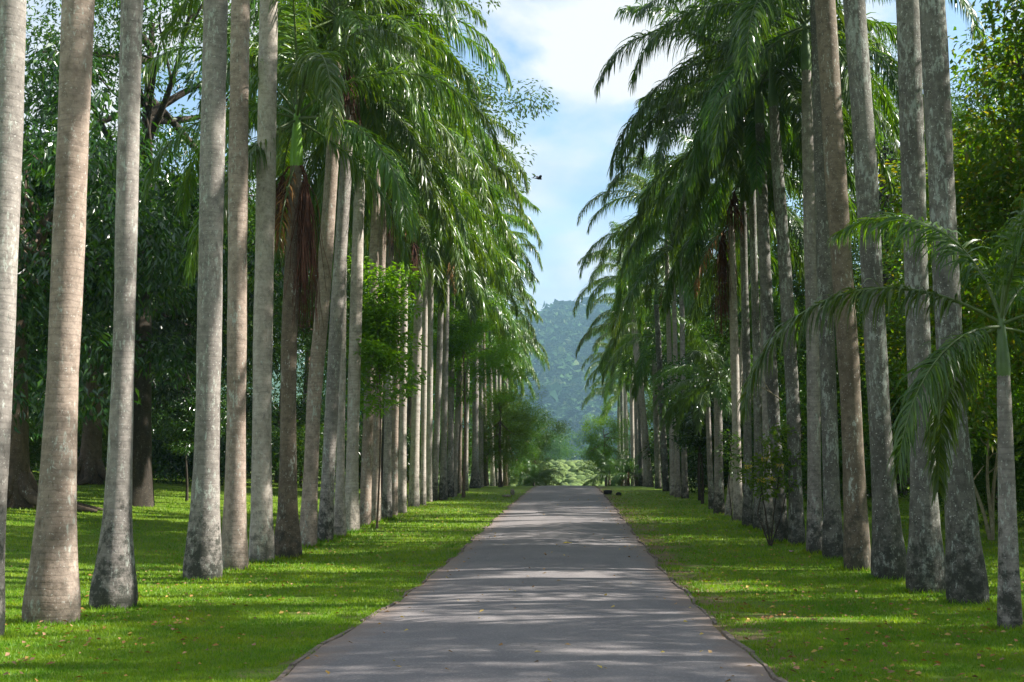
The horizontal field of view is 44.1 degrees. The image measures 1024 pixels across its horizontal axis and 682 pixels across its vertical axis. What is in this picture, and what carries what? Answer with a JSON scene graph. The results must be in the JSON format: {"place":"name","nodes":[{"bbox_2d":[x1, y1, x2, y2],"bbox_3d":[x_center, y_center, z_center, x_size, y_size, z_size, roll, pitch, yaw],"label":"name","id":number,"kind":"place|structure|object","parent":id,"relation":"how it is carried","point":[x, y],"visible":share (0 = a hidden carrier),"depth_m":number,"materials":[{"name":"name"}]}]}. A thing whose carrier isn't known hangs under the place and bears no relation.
{"place":"outdoors","nodes":[
{"label":"outdoors","id":0,"kind":"place"},
{"bbox_2d":[106,341,601,462],"bbox_3d":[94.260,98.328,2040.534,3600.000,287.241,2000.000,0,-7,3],"label":"hill","id":1,"kind":"structure","parent":0,"point":[278,384],"depth_m":1670.13,"materials":[{"name":"green plant"}]},
{"bbox_2d":[323,296,781,460],"bbox_3d":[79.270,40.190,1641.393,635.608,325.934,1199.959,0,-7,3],"label":"hillside forest","id":2,"kind":"object","parent":1,"relation":"on","point":[562,382],"visible":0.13,"depth_m":1561.33,"materials":[{"name":"green plant"}]},
{"bbox_2d":[0,465,1023,681],"bbox_3d":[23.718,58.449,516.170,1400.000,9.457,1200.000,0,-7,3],"label":"lawn","id":3,"kind":"structure","parent":0,"point":[489,490],"depth_m":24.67,"materials":[{"name":"green plant"}]},
{"bbox_2d":[0,0,26,636],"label":"royal palm","id":4,"kind":"object","parent":3,"relation":"on","point":[12,40],"visible":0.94,"depth_m":14.90,"materials":[{"name":"grey plant"}]},
{"bbox_2d":[22,0,94,624],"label":"royal palm","id":5,"kind":"object","parent":3,"relation":"on","point":[52,592],"visible":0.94,"depth_m":16.35,"materials":[{"name":"grey plant"}]},
{"bbox_2d":[23,61,106,442],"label":"forest tree","id":6,"kind":"object","parent":3,"relation":"on","point":[32,397],"visible":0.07,"depth_m":50.20,"materials":[{"name":"green plant"}]},
{"bbox_2d":[89,0,143,609],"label":"royal palm","id":7,"kind":"object","parent":3,"relation":"on","point":[114,581],"visible":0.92,"depth_m":18.31,"materials":[{"name":"grey plant"}]},
{"bbox_2d":[27,148,283,484],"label":"shade tree","id":8,"kind":"object","parent":3,"relation":"on","point":[91,468],"visible":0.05,"depth_m":61.22,"materials":[{"name":"green plant"}]},
{"bbox_2d":[7,36,309,512],"bbox_3d":[-15.959,-2.543,41.610,16.302,16.286,16.830,-2,-7,14],"label":"shade tree","id":9,"kind":"object","parent":3,"relation":"on","point":[34,250],"visible":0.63,"depth_m":41.29,"materials":[{"name":"green plant"}]},
{"bbox_2d":[22,0,307,506],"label":"tall tree","id":10,"kind":"object","parent":3,"relation":"on","point":[157,112],"visible":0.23,"depth_m":46.22,"materials":[{"name":"green plant"}]},
{"bbox_2d":[151,380,226,500],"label":"sapling","id":11,"kind":"object","parent":3,"relation":"on","point":[186,428],"visible":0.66,"depth_m":50.71,"materials":[{"name":"green plant"}]},
{"bbox_2d":[103,125,281,474],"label":"forest tree","id":12,"kind":"object","parent":3,"relation":"on","point":[248,402],"depth_m":82.95,"materials":[{"name":"green plant"}]},
{"bbox_2d":[183,0,227,580],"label":"royal palm","id":13,"kind":"object","parent":3,"relation":"on","point":[203,558],"visible":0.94,"depth_m":23.55,"materials":[{"name":"grey plant"}]},
{"bbox_2d":[152,413,279,485],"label":"understory bush","id":14,"kind":"object","parent":3,"relation":"on","point":[177,462],"visible":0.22,"depth_m":67.65,"materials":[{"name":"green plant"}]},
{"bbox_2d":[221,0,249,570],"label":"royal palm","id":15,"kind":"object","parent":3,"relation":"on","point":[234,541],"visible":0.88,"depth_m":25.70,"materials":[{"name":"grey plant"}]},
{"bbox_2d":[248,0,277,562],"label":"royal palm","id":16,"kind":"object","parent":3,"relation":"on","point":[261,541],"visible":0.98,"depth_m":27.86,"materials":[{"name":"grey plant"}]},
{"bbox_2d":[157,192,369,393],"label":"forest tree","id":17,"kind":"object","parent":3,"relation":"on","point":[307,328],"visible":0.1,"depth_m":61.81,"materials":[{"name":"green plant"}]},
{"bbox_2d":[220,373,324,479],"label":"understory bush","id":18,"kind":"object","parent":3,"relation":"on","point":[300,408],"visible":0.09,"depth_m":89.52,"materials":[{"name":"green plant"}]},
{"bbox_2d":[222,197,368,482],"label":"forest tree","id":19,"kind":"object","parent":3,"relation":"on","point":[302,353],"visible":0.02,"depth_m":78.60,"materials":[{"name":"green plant"}]},
{"bbox_2d":[246,406,346,487],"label":"understory bush","id":20,"kind":"object","parent":3,"relation":"on","point":[300,441],"visible":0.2,"depth_m":71.71,"materials":[{"name":"green plant"}]},
{"bbox_2d":[160,0,479,546],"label":"royal palm","id":21,"kind":"object","parent":3,"relation":"on","point":[309,506],"visible":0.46,"depth_m":32.25,"materials":[{"name":"green plant"}]},
{"bbox_2d":[140,0,500,557],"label":"royal palm","id":22,"kind":"object","parent":3,"relation":"on","point":[294,214],"visible":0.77,"depth_m":28.95,"materials":[{"name":"green plant"}]},
{"bbox_2d":[196,0,499,536],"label":"royal palm","id":23,"kind":"object","parent":3,"relation":"on","point":[420,160],"visible":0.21,"depth_m":35.30,"materials":[{"name":"green plant"}]},
{"bbox_2d":[248,0,484,531],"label":"royal palm","id":24,"kind":"object","parent":3,"relation":"on","point":[352,448],"visible":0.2,"depth_m":37.82,"materials":[{"name":"green plant"}]},
{"bbox_2d":[228,0,512,541],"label":"royal palm","id":25,"kind":"object","parent":3,"relation":"on","point":[325,525],"visible":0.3,"depth_m":34.16,"materials":[{"name":"green plant"}]},
{"bbox_2d":[345,253,430,528],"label":"leafy tree","id":26,"kind":"object","parent":3,"relation":"on","point":[378,352],"visible":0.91,"depth_m":38.83,"materials":[{"name":"green plant"}]},
{"bbox_2d":[277,58,498,526],"bbox_3d":[-4.408,-2.303,40.669,7.774,16.810,8.149,0,-7,3],"label":"royal palm","id":27,"kind":"object","parent":3,"relation":"on","point":[366,478],"visible":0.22,"depth_m":40.10,"materials":[{"name":"green plant"}]},
{"bbox_2d":[254,49,524,518],"bbox_3d":[-4.113,-1.993,43.659,9.149,16.661,8.896,0,-7,3],"label":"royal palm","id":28,"kind":"object","parent":3,"relation":"on","point":[386,507],"visible":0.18,"depth_m":43.99,"materials":[{"name":"green plant"}]},
{"bbox_2d":[276,87,521,521],"bbox_3d":[-4.320,-1.836,42.313,8.186,16.131,8.120,-2,-7,18],"label":"royal palm","id":29,"kind":"object","parent":3,"relation":"on","point":[382,262],"visible":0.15,"depth_m":42.02,"materials":[{"name":"green plant"}]},
{"bbox_2d":[270,486,535,681],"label":"kerb","id":30,"kind":"structure","parent":3,"relation":"on","point":[287,670],"depth_m":14.65,"materials":[{"name":"concrete"}]},
{"bbox_2d":[312,116,513,512],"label":"royal palm","id":31,"kind":"object","parent":3,"relation":"on","point":[434,263],"visible":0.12,"depth_m":48.79,"materials":[{"name":"green plant"}]},
{"bbox_2d":[303,66,530,514],"bbox_3d":[-4.042,-2.069,48.084,8.916,17.633,8.275,7,-9,-44],"label":"royal palm","id":32,"kind":"object","parent":3,"relation":"on","point":[395,411],"visible":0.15,"depth_m":47.83,"materials":[{"name":"green plant"}]},
{"bbox_2d":[278,0,559,496],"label":"tall tree","id":33,"kind":"object","parent":3,"relation":"on","point":[487,97],"visible":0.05,"depth_m":67.82,"materials":[{"name":"green plant"}]},
{"bbox_2d":[348,141,523,506],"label":"royal palm","id":34,"kind":"object","parent":3,"relation":"on","point":[414,495],"visible":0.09,"depth_m":54.57,"materials":[{"name":"green plant"}]},
{"bbox_2d":[334,139,540,504],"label":"royal palm","id":35,"kind":"object","parent":3,"relation":"on","point":[458,285],"visible":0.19,"depth_m":56.34,"materials":[{"name":"green plant"}]},
{"bbox_2d":[364,155,530,500],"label":"royal palm","id":36,"kind":"object","parent":3,"relation":"on","point":[437,414],"visible":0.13,"depth_m":61.32,"materials":[{"name":"green plant"}]},
{"bbox_2d":[386,141,528,501],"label":"royal palm","id":37,"kind":"object","parent":3,"relation":"on","point":[430,405],"visible":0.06,"depth_m":60.33,"materials":[{"name":"green plant"}]},
{"bbox_2d":[385,186,537,499],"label":"royal palm","id":38,"kind":"object","parent":3,"relation":"on","point":[469,305],"visible":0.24,"depth_m":62.48,"materials":[{"name":"green plant"}]},
{"bbox_2d":[407,289,529,497],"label":"feathery tree","id":39,"kind":"object","parent":3,"relation":"on","point":[460,339],"visible":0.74,"depth_m":65.61,"materials":[{"name":"green plant"}]},
{"bbox_2d":[250,459,694,485],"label":"meadow scrub","id":40,"kind":"object","parent":3,"relation":"on","point":[570,468],"visible":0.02,"depth_m":274.03,"materials":[{"name":"green plant"}]},
{"bbox_2d":[422,183,534,496],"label":"royal palm","id":41,"kind":"object","parent":3,"relation":"on","point":[457,412],"visible":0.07,"depth_m":67.29,"materials":[{"name":"green plant"}]},
{"bbox_2d":[422,231,536,490],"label":"royal palm","id":42,"kind":"object","parent":3,"relation":"on","point":[504,318],"visible":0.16,"depth_m":78.60,"materials":[{"name":"green plant"}]},
{"bbox_2d":[422,243,538,487],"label":"royal palm","id":43,"kind":"object","parent":3,"relation":"on","point":[475,481],"visible":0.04,"depth_m":85.69,"materials":[{"name":"green plant"}]},
{"bbox_2d":[427,275,536,485],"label":"royal palm","id":44,"kind":"object","parent":3,"relation":"on","point":[486,477],"visible":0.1,"depth_m":97.11,"materials":[{"name":"green plant"}]},
{"bbox_2d":[423,215,542,493],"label":"royal palm","id":45,"kind":"object","parent":3,"relation":"on","point":[525,240],"visible":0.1,"depth_m":71.97,"materials":[{"name":"green plant"}]},
{"bbox_2d":[447,149,542,496],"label":"royal palm","id":46,"kind":"object","parent":3,"relation":"on","point":[450,472],"visible":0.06,"depth_m":66.06,"materials":[{"name":"green plant"}]},
{"bbox_2d":[462,367,546,486],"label":"roadside tree","id":47,"kind":"object","parent":3,"relation":"on","point":[498,446],"visible":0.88,"depth_m":91.72,"materials":[{"name":"green plant"}]},
{"bbox_2d":[479,261,539,486],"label":"royal palm","id":48,"kind":"object","parent":3,"relation":"on","point":[502,334],"visible":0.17,"depth_m":91.14,"materials":[{"name":"green plant"}]},
{"bbox_2d":[469,378,556,485],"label":"roadside tree","id":49,"kind":"object","parent":3,"relation":"on","point":[512,467],"visible":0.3,"depth_m":111.40,"materials":[{"name":"green plant"}]},
{"bbox_2d":[3,490,1023,681],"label":"fallen leaves","id":50,"kind":"object","parent":3,"relation":"on","point":[918,673],"depth_m":16.34,"materials":[{"name":"plant"}]},
{"bbox_2d":[485,292,542,485],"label":"royal palm","id":51,"kind":"object","parent":3,"relation":"on","point":[492,467],"visible":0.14,"depth_m":107.47,"materials":[{"name":"green plant"}]},
{"bbox_2d":[494,393,575,485],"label":"roadside tree","id":52,"kind":"object","parent":3,"relation":"on","point":[559,428],"visible":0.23,"depth_m":133.15,"materials":[{"name":"green plant"}]},
{"bbox_2d":[507,457,564,485],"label":"young palm","id":53,"kind":"object","parent":3,"relation":"on","point":[533,477],"visible":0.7,"depth_m":120.16,"materials":[{"name":"green plant"}]},
{"bbox_2d":[529,427,587,460],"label":"scrub tree","id":54,"kind":"object","parent":3,"relation":"on","point":[556,444],"visible":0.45,"depth_m":346.32,"materials":[{"name":"green plant"}]},
{"bbox_2d":[571,401,630,485],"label":"roadside tree","id":55,"kind":"object","parent":3,"relation":"on","point":[605,452],"visible":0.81,"depth_m":125.94,"materials":[{"name":"green plant"}]},
{"bbox_2d":[575,449,634,485],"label":"young palm","id":56,"kind":"object","parent":3,"relation":"on","point":[602,474],"visible":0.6,"depth_m":114.92,"materials":[{"name":"green plant"}]},
{"bbox_2d":[581,373,650,471],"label":"royal palm","id":57,"kind":"object","parent":3,"relation":"on","point":[616,398],"visible":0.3,"depth_m":152.54,"materials":[{"name":"green plant"}]},
{"bbox_2d":[575,281,662,485],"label":"royal palm","id":58,"kind":"object","parent":3,"relation":"on","point":[603,326],"visible":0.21,"depth_m":96.36,"materials":[{"name":"green plant"}]},
{"bbox_2d":[581,342,663,485],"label":"royal palm","id":59,"kind":"object","parent":3,"relation":"on","point":[611,384],"visible":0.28,"depth_m":132.74,"materials":[{"name":"green plant"}]},
{"bbox_2d":[572,220,675,486],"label":"royal palm","id":60,"kind":"object","parent":3,"relation":"on","point":[595,273],"visible":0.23,"depth_m":91.85,"materials":[{"name":"green plant"}]},
{"bbox_2d":[586,307,666,485],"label":"royal palm","id":61,"kind":"object","parent":3,"relation":"on","point":[627,388],"visible":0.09,"depth_m":109.56,"materials":[{"name":"green plant"}]},
{"bbox_2d":[594,448,661,485],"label":"young palm","id":62,"kind":"object","parent":3,"relation":"on","point":[622,475],"visible":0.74,"depth_m":102.91,"materials":[{"name":"green plant"}]},
{"bbox_2d":[587,277,678,485],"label":"royal palm","id":63,"kind":"object","parent":3,"relation":"on","point":[640,482],"visible":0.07,"depth_m":103.26,"materials":[{"name":"green plant"}]},
{"bbox_2d":[592,283,717,488],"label":"royal palm","id":64,"kind":"object","parent":3,"relation":"on","point":[641,364],"visible":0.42,"depth_m":83.42,"materials":[{"name":"green plant"}]},
{"bbox_2d":[576,145,733,495],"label":"royal palm","id":65,"kind":"object","parent":3,"relation":"on","point":[671,430],"visible":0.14,"depth_m":69.08,"materials":[{"name":"green plant"}]},
{"bbox_2d":[586,223,726,490],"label":"royal palm","id":66,"kind":"object","parent":3,"relation":"on","point":[663,439],"visible":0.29,"depth_m":77.42,"materials":[{"name":"green plant"}]},
{"bbox_2d":[578,172,739,496],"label":"royal palm","id":67,"kind":"object","parent":3,"relation":"on","point":[656,258],"visible":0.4,"depth_m":65.70,"materials":[{"name":"green plant"}]},
{"bbox_2d":[587,137,757,498],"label":"royal palm","id":68,"kind":"object","parent":3,"relation":"on","point":[684,487],"visible":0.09,"depth_m":64.25,"materials":[{"name":"green plant"}]},
{"bbox_2d":[640,417,727,486],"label":"understory bush","id":69,"kind":"object","parent":3,"relation":"on","point":[689,463],"visible":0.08,"depth_m":89.85,"materials":[{"name":"green plant"}]},
{"bbox_2d":[652,354,730,500],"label":"dark sapling","id":70,"kind":"object","parent":3,"relation":"on","point":[671,399],"visible":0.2,"depth_m":60.99,"materials":[{"name":"green plant"}]},
{"bbox_2d":[596,486,787,681],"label":"kerb","id":71,"kind":"structure","parent":3,"relation":"on","point":[732,639],"depth_m":16.07,"materials":[{"name":"concrete"}]},
{"bbox_2d":[667,384,731,503],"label":"dark sapling","id":72,"kind":"object","parent":3,"relation":"on","point":[697,440],"visible":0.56,"depth_m":56.69,"materials":[{"name":"green plant"}]},
{"bbox_2d":[648,335,752,508],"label":"royal palm","id":73,"kind":"object","parent":3,"relation":"on","point":[698,419],"visible":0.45,"depth_m":51.72,"materials":[{"name":"green plant"}]},
{"bbox_2d":[652,316,761,513],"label":"royal palm","id":74,"kind":"object","parent":3,"relation":"on","point":[720,394],"visible":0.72,"depth_m":48.04,"materials":[{"name":"green plant"}]},
{"bbox_2d":[600,64,855,520],"bbox_3d":[7.462,-1.524,43.703,8.778,15.723,9.047,0,-7,3],"label":"royal palm","id":75,"kind":"object","parent":3,"relation":"on","point":[729,278],"visible":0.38,"depth_m":43.75,"materials":[{"name":"green plant"}]},
{"bbox_2d":[639,272,820,462],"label":"forest tree","id":76,"kind":"object","parent":3,"relation":"on","point":[704,331],"visible":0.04,"depth_m":78.58,"materials":[{"name":"green plant"}]},
{"bbox_2d":[618,133,855,515],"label":"royal palm","id":77,"kind":"object","parent":3,"relation":"on","point":[695,312],"visible":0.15,"depth_m":47.82,"materials":[{"name":"green plant"}]},
{"bbox_2d":[623,45,857,525],"bbox_3d":[7.363,-2.009,39.843,7.620,16.042,8.553,0,-7,3],"label":"royal palm","id":78,"kind":"object","parent":3,"relation":"on","point":[665,137],"visible":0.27,"depth_m":39.79,"materials":[{"name":"green plant"}]},
{"bbox_2d":[593,0,895,541],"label":"royal palm","id":79,"kind":"object","parent":3,"relation":"on","point":[768,328],"visible":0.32,"depth_m":33.64,"materials":[{"name":"green plant"}]},
{"bbox_2d":[687,421,806,492],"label":"understory bush","id":80,"kind":"object","parent":3,"relation":"on","point":[726,474],"visible":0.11,"depth_m":71.75,"materials":[{"name":"green plant"}]},
{"bbox_2d":[614,0,896,535],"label":"royal palm","id":81,"kind":"object","parent":3,"relation":"on","point":[756,178],"visible":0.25,"depth_m":34.97,"materials":[{"name":"green plant"}]},
{"bbox_2d":[613,3,899,531],"bbox_3d":[7.399,-2.094,38.179,7.716,15.928,8.273,4,-8,-33],"label":"royal palm","id":82,"kind":"object","parent":3,"relation":"on","point":[734,154],"visible":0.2,"depth_m":37.61,"materials":[{"name":"green plant"}]},
{"bbox_2d":[625,0,899,545],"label":"royal palm","id":83,"kind":"object","parent":3,"relation":"on","point":[796,527],"visible":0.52,"depth_m":32.58,"materials":[{"name":"green plant"}]},
{"bbox_2d":[736,422,807,545],"bbox_3d":[6.574,3.614,31.769,1.838,3.176,1.096,0,-7,3],"label":"shrub","id":84,"kind":"object","parent":3,"relation":"on","point":[763,483],"visible":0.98,"depth_m":31.73,"materials":[{"name":"green plant"}]},
{"bbox_2d":[647,206,902,493],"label":"forest tree","id":85,"kind":"object","parent":3,"relation":"on","point":[777,313],"visible":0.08,"depth_m":67.48,"materials":[{"name":"green plant"}]},
{"bbox_2d":[628,0,985,553],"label":"royal palm","id":86,"kind":"object","parent":3,"relation":"on","point":[750,68],"visible":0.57,"depth_m":29.84,"materials":[{"name":"green plant"}]},
{"bbox_2d":[810,0,842,559],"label":"royal palm","id":87,"kind":"object","parent":3,"relation":"on","point":[832,536],"visible":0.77,"depth_m":28.06,"materials":[{"name":"grey plant"}]},
{"bbox_2d":[762,422,897,508],"bbox_3d":[12.681,5.379,51.043,5.563,4.262,4.951,-3,-8,25],"label":"understory bush","id":88,"kind":"object","parent":3,"relation":"on","point":[867,471],"visible":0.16,"depth_m":50.46,"materials":[{"name":"green plant"}]},
{"bbox_2d":[815,0,870,570],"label":"royal palm","id":89,"kind":"object","parent":3,"relation":"on","point":[856,545],"visible":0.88,"depth_m":25.48,"materials":[{"name":"grey plant"}]},
{"bbox_2d":[751,240,935,496],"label":"forest tree","id":90,"kind":"object","parent":3,"relation":"on","point":[862,384],"visible":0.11,"depth_m":62.96,"materials":[{"name":"green plant"}]},
{"bbox_2d":[843,0,906,579],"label":"royal palm","id":91,"kind":"object","parent":3,"relation":"on","point":[888,555],"visible":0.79,"depth_m":23.45,"materials":[{"name":"grey plant"}]},
{"bbox_2d":[735,183,1023,629],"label":"royal palm","id":92,"kind":"object","parent":3,"relation":"on","point":[1009,607],"visible":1,"depth_m":15.64,"materials":[{"name":"green plant"}]},
{"bbox_2d":[775,36,990,494],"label":"tall tree","id":93,"kind":"object","parent":3,"relation":"on","point":[883,149],"visible":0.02,"depth_m":65.65,"materials":[{"name":"green plant"}]},
{"bbox_2d":[896,0,944,593],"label":"royal palm","id":94,"kind":"object","parent":3,"relation":"on","point":[925,563],"visible":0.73,"depth_m":20.98,"materials":[{"name":"grey plant"}]},
{"bbox_2d":[835,203,1023,458],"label":"forest tree","id":95,"kind":"object","parent":3,"relation":"on","point":[892,262],"visible":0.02,"depth_m":57.77,"materials":[{"name":"green plant"}]},
{"bbox_2d":[855,94,1023,463],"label":"forest tree","id":96,"kind":"object","parent":3,"relation":"on","point":[1017,368],"visible":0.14,"depth_m":38.91,"materials":[{"name":"green plant"}]},
{"bbox_2d":[881,0,1023,460],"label":"forest tree","id":97,"kind":"object","parent":3,"relation":"on","point":[997,198],"visible":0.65,"depth_m":31.19,"materials":[{"name":"green plant"}]},
{"bbox_2d":[919,0,989,604],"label":"royal palm","id":98,"kind":"object","parent":3,"relation":"on","point":[966,579],"visible":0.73,"depth_m":19.21,"materials":[{"name":"grey plant"}]},
{"bbox_2d":[887,21,1023,402],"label":"tall tree","id":99,"kind":"object","parent":3,"relation":"on","point":[985,91],"visible":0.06,"depth_m":69.73,"materials":[{"name":"green plant"}]},
{"bbox_2d":[890,214,1023,491],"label":"forest tree","id":100,"kind":"object","parent":3,"relation":"on","point":[1020,405],"visible":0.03,"depth_m":46.08,"materials":[{"name":"green plant"}]},
{"bbox_2d":[895,31,1023,220],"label":"tall tree","id":101,"kind":"object","parent":3,"relation":"on","point":[959,113],"visible":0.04,"depth_m":58.63,"materials":[{"name":"green plant"}]},
{"bbox_2d":[897,418,1023,524],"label":"understory bush","id":102,"kind":"object","parent":3,"relation":"on","point":[978,463],"visible":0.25,"depth_m":39.14,"materials":[{"name":"green plant"}]},
{"bbox_2d":[903,335,1023,539],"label":"thin stemmed tree","id":103,"kind":"object","parent":3,"relation":"on","point":[990,531],"visible":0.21,"depth_m":33.19,"materials":[{"name":"green plant"}]},
{"bbox_2d":[23,0,1023,352],"label":"sky","id":104,"kind":"structure","parent":0,"point":[563,45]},
{"bbox_2d":[277,485,775,681],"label":"road","id":105,"kind":"structure","parent":0,"point":[634,631],"depth_m":15.94,"materials":[{"name":"grey asphalt"}]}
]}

